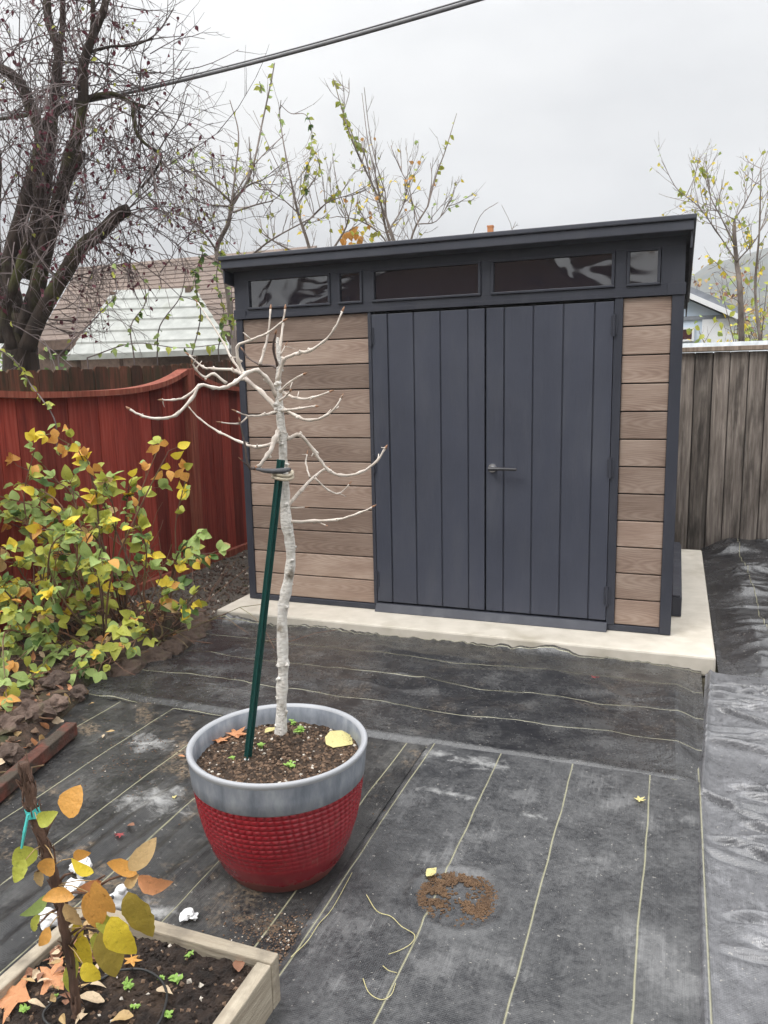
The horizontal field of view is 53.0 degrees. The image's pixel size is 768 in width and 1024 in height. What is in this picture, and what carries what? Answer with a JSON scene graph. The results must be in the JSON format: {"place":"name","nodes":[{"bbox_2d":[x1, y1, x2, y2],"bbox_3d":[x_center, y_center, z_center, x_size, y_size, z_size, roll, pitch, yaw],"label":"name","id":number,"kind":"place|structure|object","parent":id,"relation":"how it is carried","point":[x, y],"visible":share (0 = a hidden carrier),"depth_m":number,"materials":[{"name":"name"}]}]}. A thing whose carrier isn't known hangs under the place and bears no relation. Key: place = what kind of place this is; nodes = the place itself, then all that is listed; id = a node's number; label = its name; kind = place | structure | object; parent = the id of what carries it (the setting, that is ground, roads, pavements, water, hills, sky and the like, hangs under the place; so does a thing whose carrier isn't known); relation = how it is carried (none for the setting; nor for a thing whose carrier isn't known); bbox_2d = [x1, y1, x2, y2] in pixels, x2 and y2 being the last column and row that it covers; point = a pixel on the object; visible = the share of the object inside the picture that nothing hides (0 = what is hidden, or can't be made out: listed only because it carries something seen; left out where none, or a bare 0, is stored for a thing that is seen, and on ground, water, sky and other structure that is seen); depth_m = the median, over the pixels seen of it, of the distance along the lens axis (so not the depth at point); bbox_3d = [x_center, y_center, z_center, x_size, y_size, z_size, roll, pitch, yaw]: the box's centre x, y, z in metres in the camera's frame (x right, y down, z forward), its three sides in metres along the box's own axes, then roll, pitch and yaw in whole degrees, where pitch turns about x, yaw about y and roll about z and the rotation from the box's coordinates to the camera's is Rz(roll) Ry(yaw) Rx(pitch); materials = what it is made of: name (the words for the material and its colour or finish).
{"place":"outdoors","nodes":[
{"label":"outdoors","id":0,"kind":"place"},
{"bbox_2d":[110,884,127,910],"bbox_3d":[-0.790,1.150,2.292,0.059,0.090,0.056,-6,10,-26],"label":"ornament","id":1,"kind":"object","parent":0,"point":[118,894],"visible":0.51,"depth_m":2.27,"materials":[{"name":"white plastic"}]},
{"bbox_2d":[38,246,316,370],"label":"house","id":2,"kind":"structure","parent":0,"point":[62,338],"depth_m":15.17,"materials":[{"name":"brown"}]},
{"bbox_2d":[66,286,230,368],"bbox_3d":[-3.381,-2.032,12.306,3.099,3.257,1.336,2,10,21],"label":"lean to roof","id":3,"kind":"object","parent":2,"relation":"attached to","point":[179,328],"visible":0.51,"depth_m":12.12,"materials":[{"name":"white"}]},
{"bbox_2d":[0,0,483,116],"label":"overhead cable","id":4,"kind":"object","parent":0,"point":[355,34],"visible":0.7,"depth_m":5.87,"materials":[{"name":"grey metal"}]},
{"bbox_2d":[234,82,385,250],"bbox_3d":[-0.812,-2.393,9.056,1.805,4.887,0.952,-1,9,1],"label":"tree","id":5,"kind":"object","parent":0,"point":[312,153],"visible":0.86,"depth_m":8.80,"materials":[{"name":"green plant"}]},
{"bbox_2d":[0,0,767,368],"label":"sky","id":6,"kind":"structure","parent":0,"point":[561,107],"materials":[{"name":"white"}]},
{"bbox_2d":[302,72,483,244],"bbox_3d":[0.125,-2.573,9.275,2.135,5.131,0.947,-5,10,-19],"label":"tree","id":7,"kind":"object","parent":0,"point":[352,234],"visible":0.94,"depth_m":9.14,"materials":[{"name":"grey plant"}]},
{"bbox_2d":[487,225,493,231],"bbox_3d":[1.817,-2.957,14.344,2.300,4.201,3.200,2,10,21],"label":"chimney","id":8,"kind":"object","parent":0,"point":[490,228],"visible":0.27,"depth_m":13.11,"materials":[{"name":"brown brick"}]},
{"bbox_2d":[472,203,517,233],"bbox_3d":[1.349,-1.984,9.799,0.707,3.746,0.183,0,9,5],"label":"tree","id":9,"kind":"object","parent":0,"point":[506,214],"visible":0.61,"depth_m":9.47,"materials":[{"name":"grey plant"}]},
{"bbox_2d":[701,554,717,698],"bbox_3d":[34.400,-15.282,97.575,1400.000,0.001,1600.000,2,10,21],"label":"ground","id":10,"kind":"structure","parent":0,"point":[703,677],"depth_m":4.27,"materials":[{"name":"grey concrete"}]},
{"bbox_2d":[0,344,67,370],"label":"shrub","id":11,"kind":"object","parent":10,"relation":"on","point":[53,357],"visible":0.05,"depth_m":12.09,"materials":[{"name":"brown plant"}]},
{"bbox_2d":[0,597,208,775],"bbox_3d":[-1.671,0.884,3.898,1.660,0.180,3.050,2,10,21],"label":"planting bed","id":12,"kind":"object","parent":10,"relation":"on","point":[25,736],"visible":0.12,"depth_m":4.06,"materials":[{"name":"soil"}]},
{"bbox_2d":[0,742,24,764],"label":"rock","id":13,"kind":"object","parent":12,"relation":"on","point":[12,753],"visible":0.91,"depth_m":3.16,"materials":[{"name":"brown stone"}]},
{"bbox_2d":[0,713,27,735],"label":"rock","id":14,"kind":"object","parent":12,"relation":"on","point":[9,723],"visible":0.98,"depth_m":3.39,"materials":[{"name":"brown stone"}]},
{"bbox_2d":[1,689,35,708],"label":"rock","id":15,"kind":"object","parent":12,"relation":"on","point":[23,696],"visible":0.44,"depth_m":3.66,"materials":[{"name":"brown stone"}]},
{"bbox_2d":[13,699,56,722],"bbox_3d":[-1.610,0.919,3.553,0.179,0.129,0.165,-9,12,-40],"label":"rock","id":16,"kind":"object","parent":12,"relation":"on","point":[32,711],"visible":0.88,"depth_m":3.51,"materials":[{"name":"brown stone"}]},
{"bbox_2d":[38,670,70,689],"bbox_3d":[-1.651,0.849,3.833,0.114,0.109,0.149,5,11,32],"label":"rock","id":17,"kind":"object","parent":12,"relation":"on","point":[53,679],"visible":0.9,"depth_m":3.82,"materials":[{"name":"brown stone"}]},
{"bbox_2d":[48,694,68,712],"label":"rock","id":18,"kind":"object","parent":12,"relation":"on","point":[59,703],"visible":0.62,"depth_m":3.65,"materials":[{"name":"brown stone"}]},
{"bbox_2d":[68,684,87,703],"bbox_3d":[-1.538,0.910,3.850,0.108,0.093,0.111,2,10,21],"label":"rock","id":19,"kind":"object","parent":12,"relation":"on","point":[78,692],"visible":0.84,"depth_m":3.82,"materials":[{"name":"brown stone"}]},
{"bbox_2d":[106,656,146,677],"bbox_3d":[-1.399,0.865,4.191,0.224,0.158,0.214,2,10,21],"label":"edging stone","id":20,"kind":"object","parent":12,"relation":"on","point":[131,665],"visible":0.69,"depth_m":4.14,"materials":[{"name":"brown stone"}]},
{"bbox_2d":[135,644,172,662],"bbox_3d":[-1.300,0.842,4.344,0.200,0.168,0.237,2,10,21],"label":"edging stone","id":21,"kind":"object","parent":12,"relation":"on","point":[155,653],"visible":0.44,"depth_m":4.30,"materials":[{"name":"stone"}]},
{"bbox_2d":[159,636,191,654],"bbox_3d":[-1.220,0.817,4.511,0.212,0.158,0.215,2,10,21],"label":"edging stone","id":22,"kind":"object","parent":12,"relation":"on","point":[176,646],"visible":0.43,"depth_m":4.45,"materials":[{"name":"stone"}]},
{"bbox_2d":[171,627,206,640],"bbox_3d":[-1.197,0.780,4.693,0.220,0.142,0.217,-10,13,-43],"label":"edging stone","id":23,"kind":"object","parent":12,"relation":"on","point":[197,633],"visible":0.42,"depth_m":4.65,"materials":[{"name":"brown stone"}]},
{"bbox_2d":[180,616,211,630],"bbox_3d":[-1.198,0.745,4.872,0.218,0.156,0.211,-5,10,-23],"label":"edging stone","id":24,"kind":"object","parent":12,"relation":"on","point":[207,625],"visible":0.29,"depth_m":4.84,"materials":[{"name":"brown stone"}]},
{"bbox_2d":[190,608,210,619],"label":"edging stone","id":25,"kind":"object","parent":12,"relation":"on","point":[203,613],"visible":0.19,"depth_m":5.06,"materials":[{"name":"grey stone"}]},
{"bbox_2d":[0,0,276,371],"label":"tree","id":26,"kind":"object","parent":10,"relation":"on","point":[28,253],"visible":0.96,"depth_m":6.69,"materials":[{"name":"brown plant"}]},
{"bbox_2d":[57,245,235,369],"bbox_3d":[-1.589,-1.060,7.049,1.137,2.942,2.638,2,10,21],"label":"climbing vine","id":27,"kind":"object","parent":10,"relation":"on","point":[111,303],"visible":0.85,"depth_m":7.03,"materials":[{"name":"green plant"}]},
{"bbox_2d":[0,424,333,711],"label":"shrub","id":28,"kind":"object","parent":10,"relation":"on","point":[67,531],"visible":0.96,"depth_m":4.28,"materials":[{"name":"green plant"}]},
{"bbox_2d":[121,550,249,616],"bbox_3d":[-1.010,0.454,6.635,0.940,0.128,3.400,2,10,21],"label":"gravel strip","id":29,"kind":"object","parent":10,"relation":"on","point":[234,597],"visible":0.12,"depth_m":5.95,"materials":[{"name":"brown gravel"}]},
{"bbox_2d":[0,369,196,632],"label":"fence","id":30,"kind":"object","parent":29,"relation":"on","point":[113,433],"visible":0.48,"depth_m":5.32,"materials":[{"name":"red wood"}]},
{"bbox_2d":[0,349,59,455],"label":"climbing vine","id":31,"kind":"object","parent":30,"relation":"hanging from","point":[48,404],"visible":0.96,"depth_m":4.72,"materials":[{"name":"green plant"}]},
{"bbox_2d":[0,360,238,397],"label":"fence","id":32,"kind":"object","parent":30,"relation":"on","point":[79,379],"visible":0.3,"depth_m":6.07,"materials":[{"name":"brown wood"}]},
{"bbox_2d":[128,551,249,614],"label":"pebbles","id":33,"kind":"object","parent":29,"relation":"on","point":[238,589],"visible":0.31,"depth_m":5.89,"materials":[{"name":"brown stone"}]},
{"bbox_2d":[194,370,247,563],"bbox_3d":[-1.167,-0.483,7.243,0.105,1.662,2.088,2,10,21],"label":"fence","id":34,"kind":"object","parent":29,"relation":"on","point":[222,489],"visible":0.2,"depth_m":6.63,"materials":[{"name":"red wood"}]},
{"bbox_2d":[177,369,205,569],"bbox_3d":[-1.555,-0.286,6.238,0.102,1.720,0.092,2,10,21],"label":"fence post","id":35,"kind":"object","parent":10,"relation":"on","point":[191,431],"visible":0.5,"depth_m":6.18,"materials":[{"name":"red wood"}]},
{"bbox_2d":[0,694,425,975],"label":"weed barrier sheet","id":36,"kind":"object","parent":10,"relation":"on","point":[186,861],"visible":0.41,"depth_m":2.74,"materials":[{"name":"fabric"}]},
{"bbox_2d":[0,722,77,802],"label":"plank","id":37,"kind":"object","parent":36,"relation":"on","point":[52,745],"visible":0.92,"depth_m":3.18,"materials":[{"name":"brown wood"}]},
{"bbox_2d":[38,907,57,929],"bbox_3d":[-0.968,1.179,2.235,0.074,0.062,0.063,-4,10,-19],"label":"plastic scrap","id":38,"kind":"object","parent":36,"relation":"on","point":[47,921],"visible":0.62,"depth_m":2.21,"materials":[{"name":"white plastic"}]},
{"bbox_2d":[64,878,84,895],"bbox_3d":[-0.955,1.158,2.369,0.059,0.056,0.056,2,10,21],"label":"plastic scrap","id":39,"kind":"object","parent":36,"relation":"on","point":[76,884],"visible":0.42,"depth_m":2.36,"materials":[{"name":"white plastic"}]},
{"bbox_2d":[69,857,92,878],"bbox_3d":[-0.966,1.139,2.461,0.070,0.063,0.066,-9,12,-39],"label":"plastic scrap","id":40,"kind":"object","parent":36,"relation":"on","point":[86,861],"visible":0.37,"depth_m":2.46,"materials":[{"name":"white plastic"}]},
{"bbox_2d":[0,906,279,1023],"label":"planter box","id":41,"kind":"object","parent":36,"relation":"on","point":[213,986],"visible":0.72,"depth_m":1.86,"materials":[{"name":"wood"}]},
{"bbox_2d":[0,967,37,1022],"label":"fallen leaf","id":42,"kind":"object","parent":41,"relation":"on","point":[13,997],"visible":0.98,"depth_m":1.82,"materials":[{"name":"brown plant"}]},
{"bbox_2d":[18,1003,29,1012],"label":"seedling","id":43,"kind":"object","parent":41,"relation":"on","point":[23,1009],"visible":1,"depth_m":1.78,"materials":[{"name":"green plant"}]},
{"bbox_2d":[49,945,62,957],"bbox_3d":[-0.831,1.119,1.956,0.031,0.012,0.043,2,10,21],"label":"fallen leaf","id":44,"kind":"object","parent":41,"relation":"on","point":[56,955],"visible":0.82,"depth_m":1.95,"materials":[{"name":"brown plant"}]},
{"bbox_2d":[40,957,79,994],"bbox_3d":[-0.793,1.132,1.886,0.096,0.024,0.095,-5,10,-22],"label":"fallen leaf","id":45,"kind":"object","parent":41,"relation":"on","point":[56,980],"visible":0.74,"depth_m":1.88,"materials":[{"name":"brown plant"}]},
{"bbox_2d":[21,920,105,1023],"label":"leaf litter","id":46,"kind":"object","parent":41,"relation":"on","point":[36,973],"visible":0.48,"depth_m":1.86,"materials":[{"name":"beige plant"}]},
{"bbox_2d":[12,752,172,1021],"bbox_3d":[-0.649,0.864,1.697,0.354,0.695,0.131,-1,9,2],"label":"sapling","id":47,"kind":"object","parent":41,"relation":"on","point":[112,942],"visible":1,"depth_m":1.68,"materials":[{"name":"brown plant"}]},
{"bbox_2d":[20,804,40,848],"bbox_3d":[-0.769,0.687,1.681,0.034,0.086,0.046,2,10,21],"label":"tie","id":48,"kind":"object","parent":47,"relation":"attached to","point":[28,815],"visible":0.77,"depth_m":1.67,"materials":[{"name":"teal plastic"}]},
{"bbox_2d":[80,991,104,1002],"bbox_3d":[-0.689,1.141,1.807,0.056,0.027,0.047,2,10,21],"label":"fallen leaf","id":49,"kind":"object","parent":41,"relation":"on","point":[93,996],"visible":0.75,"depth_m":1.82,"materials":[{"name":"beige plant"}]},
{"bbox_2d":[41,967,167,1023],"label":"drip hose","id":50,"kind":"object","parent":41,"relation":"on","point":[45,1021],"visible":0.88,"depth_m":1.84,"materials":[{"name":"black rubber"}]},
{"bbox_2d":[111,1009,132,1021],"bbox_3d":[-0.596,1.150,1.750,0.032,0.008,0.041,5,11,32],"label":"fallen leaf","id":51,"kind":"object","parent":41,"relation":"on","point":[124,1014],"visible":1,"depth_m":1.76,"materials":[{"name":"beige plant"}]},
{"bbox_2d":[122,976,133,990],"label":"seedling","id":52,"kind":"object","parent":41,"relation":"on","point":[127,984],"visible":1,"depth_m":1.86,"materials":[{"name":"green plant"}]},
{"bbox_2d":[124,954,140,966],"bbox_3d":[-0.632,1.126,1.934,0.046,0.007,0.044,2,10,21],"label":"fallen leaf","id":53,"kind":"object","parent":41,"relation":"on","point":[132,960],"visible":0.89,"depth_m":1.93,"materials":[{"name":"orange plant"}]},
{"bbox_2d":[130,1004,140,1008],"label":"seedling","id":54,"kind":"object","parent":41,"relation":"on","point":[133,1006],"visible":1,"depth_m":1.79,"materials":[{"name":"green plant"}]},
{"bbox_2d":[156,985,172,993],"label":"fallen leaf","id":55,"kind":"object","parent":41,"relation":"on","point":[160,989],"visible":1,"depth_m":1.84,"materials":[{"name":"beige plant"}]},
{"bbox_2d":[164,1010,173,1018],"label":"seedling","id":56,"kind":"object","parent":41,"relation":"on","point":[168,1015],"visible":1,"depth_m":1.77,"materials":[{"name":"green plant"}]},
{"bbox_2d":[168,973,182,983],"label":"seedling","id":57,"kind":"object","parent":41,"relation":"on","point":[176,978],"visible":1,"depth_m":1.87,"materials":[{"name":"green plant"}]},
{"bbox_2d":[185,950,193,958],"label":"seedling","id":58,"kind":"object","parent":41,"relation":"on","point":[188,954],"visible":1,"depth_m":1.95,"materials":[{"name":"green plant"}]},
{"bbox_2d":[232,960,244,971],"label":"fallen leaf","id":59,"kind":"object","parent":41,"relation":"on","point":[238,965],"visible":1,"depth_m":1.90,"materials":[{"name":"brown plant"}]},
{"bbox_2d":[179,907,198,921],"bbox_3d":[-0.570,1.174,2.251,0.055,0.030,0.046,-3,10,-9],"label":"white chunk","id":60,"kind":"object","parent":36,"relation":"on","point":[186,914],"visible":1,"depth_m":2.24,"materials":[{"name":"plastic"}]},
{"bbox_2d":[69,705,384,965],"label":"dirt crumbs","id":61,"kind":"object","parent":36,"relation":"on","point":[283,940],"visible":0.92,"depth_m":2.21,"materials":[{"name":"brown soil"}]},
{"bbox_2d":[186,703,367,892],"bbox_3d":[-0.335,0.938,2.495,0.573,0.428,0.573,2,10,21],"label":"flower pot","id":62,"kind":"object","parent":36,"relation":"on","point":[271,822],"visible":0.97,"depth_m":2.32,"materials":[{"name":"red ceramic"}]},
{"bbox_2d":[212,736,229,742],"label":"fallen leaf","id":63,"kind":"object","parent":62,"relation":"on","point":[220,739],"visible":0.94,"depth_m":2.58,"materials":[{"name":"orange plant"}]},
{"bbox_2d":[227,727,245,737],"bbox_3d":[-0.498,0.752,2.638,0.078,0.013,0.072,2,10,21],"label":"fallen leaf","id":64,"kind":"object","parent":62,"relation":"on","point":[235,733],"visible":0.98,"depth_m":2.63,"materials":[{"name":"orange plant"}]},
{"bbox_2d":[126,299,387,735],"bbox_3d":[-0.354,0.065,2.405,0.666,1.491,0.461,1,10,14],"label":"young tree","id":65,"kind":"object","parent":62,"relation":"on","point":[281,437],"visible":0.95,"depth_m":2.45,"materials":[{"name":"grey plant"}]},
{"bbox_2d":[257,742,265,748],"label":"seedling","id":66,"kind":"object","parent":62,"relation":"on","point":[260,744],"visible":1,"depth_m":2.52,"materials":[{"name":"green plant"}]},
{"bbox_2d":[244,459,284,760],"bbox_3d":[-0.384,0.381,2.432,0.201,1.086,0.026,-6,11,-28],"label":"plant stake","id":67,"kind":"object","parent":62,"relation":"in","point":[268,571],"visible":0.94,"depth_m":2.42,"materials":[{"name":"green metal"}]},
{"bbox_2d":[256,468,293,480],"bbox_3d":[-0.330,-0.123,2.419,0.097,0.045,0.125,2,10,21],"label":"tree tie","id":68,"kind":"object","parent":67,"relation":"attached to","point":[278,472],"visible":0.99,"depth_m":2.37,"materials":[{"name":"grey rubber"}]},
{"bbox_2d":[265,727,274,732],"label":"fallen leaf","id":69,"kind":"object","parent":62,"relation":"on","point":[268,729],"visible":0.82,"depth_m":2.62,"materials":[{"name":"yellow plant"}]},
{"bbox_2d":[283,760,294,768],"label":"seedling","id":70,"kind":"object","parent":62,"relation":"in","point":[290,764],"visible":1,"depth_m":2.41,"materials":[{"name":"green plant"}]},
{"bbox_2d":[293,725,305,732],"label":"seedling","id":71,"kind":"object","parent":62,"relation":"in","point":[300,729],"visible":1,"depth_m":2.60,"materials":[{"name":"green plant"}]},
{"bbox_2d":[325,730,352,747],"bbox_3d":[-0.144,0.755,2.563,0.099,0.030,0.095,2,10,21],"label":"fallen leaf","id":72,"kind":"object","parent":62,"relation":"on","point":[337,738],"visible":0.93,"depth_m":2.56,"materials":[{"name":"yellow plant"}]},
{"bbox_2d":[265,743,700,1023],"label":"weed barrier sheet","id":73,"kind":"object","parent":36,"relation":"on","point":[590,873],"visible":0.98,"depth_m":2.25,"materials":[{"name":"fabric"}]},
{"bbox_2d":[291,873,351,956],"bbox_3d":[-0.167,1.169,2.251,0.022,0.008,0.390,3,10,23],"label":"loose thread","id":74,"kind":"object","parent":73,"relation":"on","point":[320,921],"visible":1,"depth_m":2.21,"materials":[{"name":"fabric"}]},
{"bbox_2d":[363,978,395,999],"bbox_3d":[-0.019,1.214,1.959,0.088,0.009,0.060,1,10,12],"label":"loose thread","id":75,"kind":"object","parent":73,"relation":"on","point":[375,997],"visible":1,"depth_m":1.94,"materials":[{"name":"fabric"}]},
{"bbox_2d":[366,894,414,953],"bbox_3d":[0.024,1.171,2.210,0.092,0.009,0.264,-4,10,-14],"label":"loose thread","id":76,"kind":"object","parent":73,"relation":"on","point":[397,922],"visible":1,"depth_m":2.17,"materials":[{"name":"fabric"}]},
{"bbox_2d":[416,871,501,926],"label":"soil crumbs","id":77,"kind":"object","parent":73,"relation":"on","point":[482,907],"visible":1,"depth_m":2.32,"materials":[{"name":"brown soil"}]},
{"bbox_2d":[426,867,436,875],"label":"fallen leaf","id":78,"kind":"object","parent":77,"relation":"on","point":[430,871],"visible":1,"depth_m":2.41,"materials":[{"name":"yellow plant"}]},
{"bbox_2d":[635,796,645,801],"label":"fallen leaf","id":79,"kind":"object","parent":73,"relation":"on","point":[638,798],"visible":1,"depth_m":2.81,"materials":[{"name":"yellow plant"}]},
{"bbox_2d":[128,63,337,360],"bbox_3d":[-1.609,-2.302,8.514,2.271,4.915,0.952,-1,9,-1],"label":"tree","id":80,"kind":"object","parent":10,"relation":"on","point":[260,89],"visible":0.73,"depth_m":8.34,"materials":[{"name":"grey plant"}]},
{"bbox_2d":[87,613,703,781],"bbox_3d":[0.036,0.859,4.015,3.030,0.070,1.315,2,10,21],"label":"weed barrier sheet","id":81,"kind":"object","parent":10,"relation":"on","point":[553,703],"visible":0.85,"depth_m":3.81,"materials":[{"name":"fabric"}]},
{"bbox_2d":[217,549,715,675],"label":"concrete slab","id":82,"kind":"structure","parent":10,"relation":"on","point":[688,642],"depth_m":4.60,"materials":[{"name":"beige concrete"}]},
{"bbox_2d":[218,213,696,634],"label":"shed","id":83,"kind":"structure","parent":82,"relation":"on","point":[511,399],"depth_m":4.60,"materials":[{"name":"brown wood"}]},
{"bbox_2d":[246,273,330,309],"bbox_3d":[-0.607,-1.402,4.908,0.591,0.192,0.044,2,10,21],"label":"window","id":84,"kind":"structure","parent":83,"relation":"in","point":[308,290],"depth_m":4.90,"materials":[{"name":"grey glass"}]},
{"bbox_2d":[337,270,362,304],"bbox_3d":[-0.205,-1.386,4.757,0.164,0.192,0.044,2,10,21],"label":"window","id":85,"kind":"structure","parent":83,"relation":"in","point":[349,283],"depth_m":4.75,"materials":[{"name":"black glass"}]},
{"bbox_2d":[371,261,480,302],"bbox_3d":[0.248,-1.367,4.587,0.679,0.192,0.044,2,10,21],"label":"window","id":86,"kind":"structure","parent":83,"relation":"in","point":[452,280],"depth_m":4.58,"materials":[{"name":"black glass"}]},
{"bbox_2d":[368,308,485,609],"bbox_3d":[0.266,-0.304,4.766,0.731,1.820,0.058,2,10,21],"label":"door","id":87,"kind":"structure","parent":83,"relation":"in","point":[429,368],"depth_m":4.74,"materials":[{"name":"grey plastic"}]},
{"bbox_2d":[486,301,617,619],"bbox_3d":[0.954,-0.272,4.481,0.736,1.820,0.108,2,10,21],"label":"door","id":88,"kind":"structure","parent":83,"relation":"in","point":[550,466],"depth_m":4.49,"materials":[{"name":"metal"}]},
{"bbox_2d":[491,251,615,294],"bbox_3d":[0.942,-1.339,4.326,0.685,0.192,0.044,2,10,21],"label":"window","id":89,"kind":"structure","parent":83,"relation":"in","point":[593,270],"depth_m":4.32,"materials":[{"name":"black glass"}]},
{"bbox_2d":[626,247,661,286],"bbox_3d":[1.402,-1.320,4.153,0.173,0.192,0.044,2,10,21],"label":"window","id":90,"kind":"structure","parent":83,"relation":"in","point":[643,265],"depth_m":4.15,"materials":[{"name":"grey glass"}]},
{"bbox_2d":[649,131,767,340],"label":"tree","id":91,"kind":"object","parent":10,"relation":"on","point":[735,257],"visible":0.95,"depth_m":9.56,"materials":[{"name":"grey plant"}]},
{"bbox_2d":[683,287,737,343],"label":"house","id":92,"kind":"structure","parent":10,"relation":"on","point":[708,307],"depth_m":16.87,"materials":[{"name":"white"}]},
{"bbox_2d":[683,327,694,341],"bbox_3d":[6.717,-3.942,17.085,0.320,0.300,0.069,2,10,21],"label":"window","id":93,"kind":"structure","parent":92,"relation":"in","point":[685,336],"depth_m":17.07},
{"bbox_2d":[674,345,767,550],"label":"fence","id":94,"kind":"object","parent":10,"relation":"on","point":[722,482],"visible":0.08,"depth_m":6.86,"materials":[{"name":"grey wood"}]},
{"bbox_2d":[682,340,767,352],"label":"fence rail","id":95,"kind":"object","parent":94,"relation":"attached to","point":[737,343],"visible":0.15,"depth_m":6.91,"materials":[{"name":"metal"}]},
{"bbox_2d":[686,266,767,342],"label":"shrub","id":96,"kind":"object","parent":10,"relation":"on","point":[721,325],"visible":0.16,"depth_m":11.04,"materials":[{"name":"green plant"}]},
{"bbox_2d":[692,256,766,339],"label":"shrub","id":97,"kind":"object","parent":10,"relation":"on","point":[708,279],"visible":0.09,"depth_m":20.62,"materials":[{"name":"green plant"}]},
{"bbox_2d":[695,255,767,340],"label":"shrub","id":98,"kind":"object","parent":10,"relation":"on","point":[747,321],"visible":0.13,"depth_m":19.04,"materials":[{"name":"green plant"}]},
{"bbox_2d":[696,669,767,1023],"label":"weed barrier sheet","id":99,"kind":"object","parent":10,"relation":"on","point":[732,775],"visible":1,"depth_m":2.49,"materials":[{"name":"fabric"}]},
{"bbox_2d":[702,538,767,678],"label":"weed barrier sheet","id":100,"kind":"object","parent":10,"relation":"on","point":[736,572],"visible":0.98,"depth_m":5.24,"materials":[{"name":"fabric"}]},
{"bbox_2d":[691,248,767,341],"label":"hill","id":101,"kind":"structure","parent":0,"point":[704,273],"depth_m":206.19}
]}

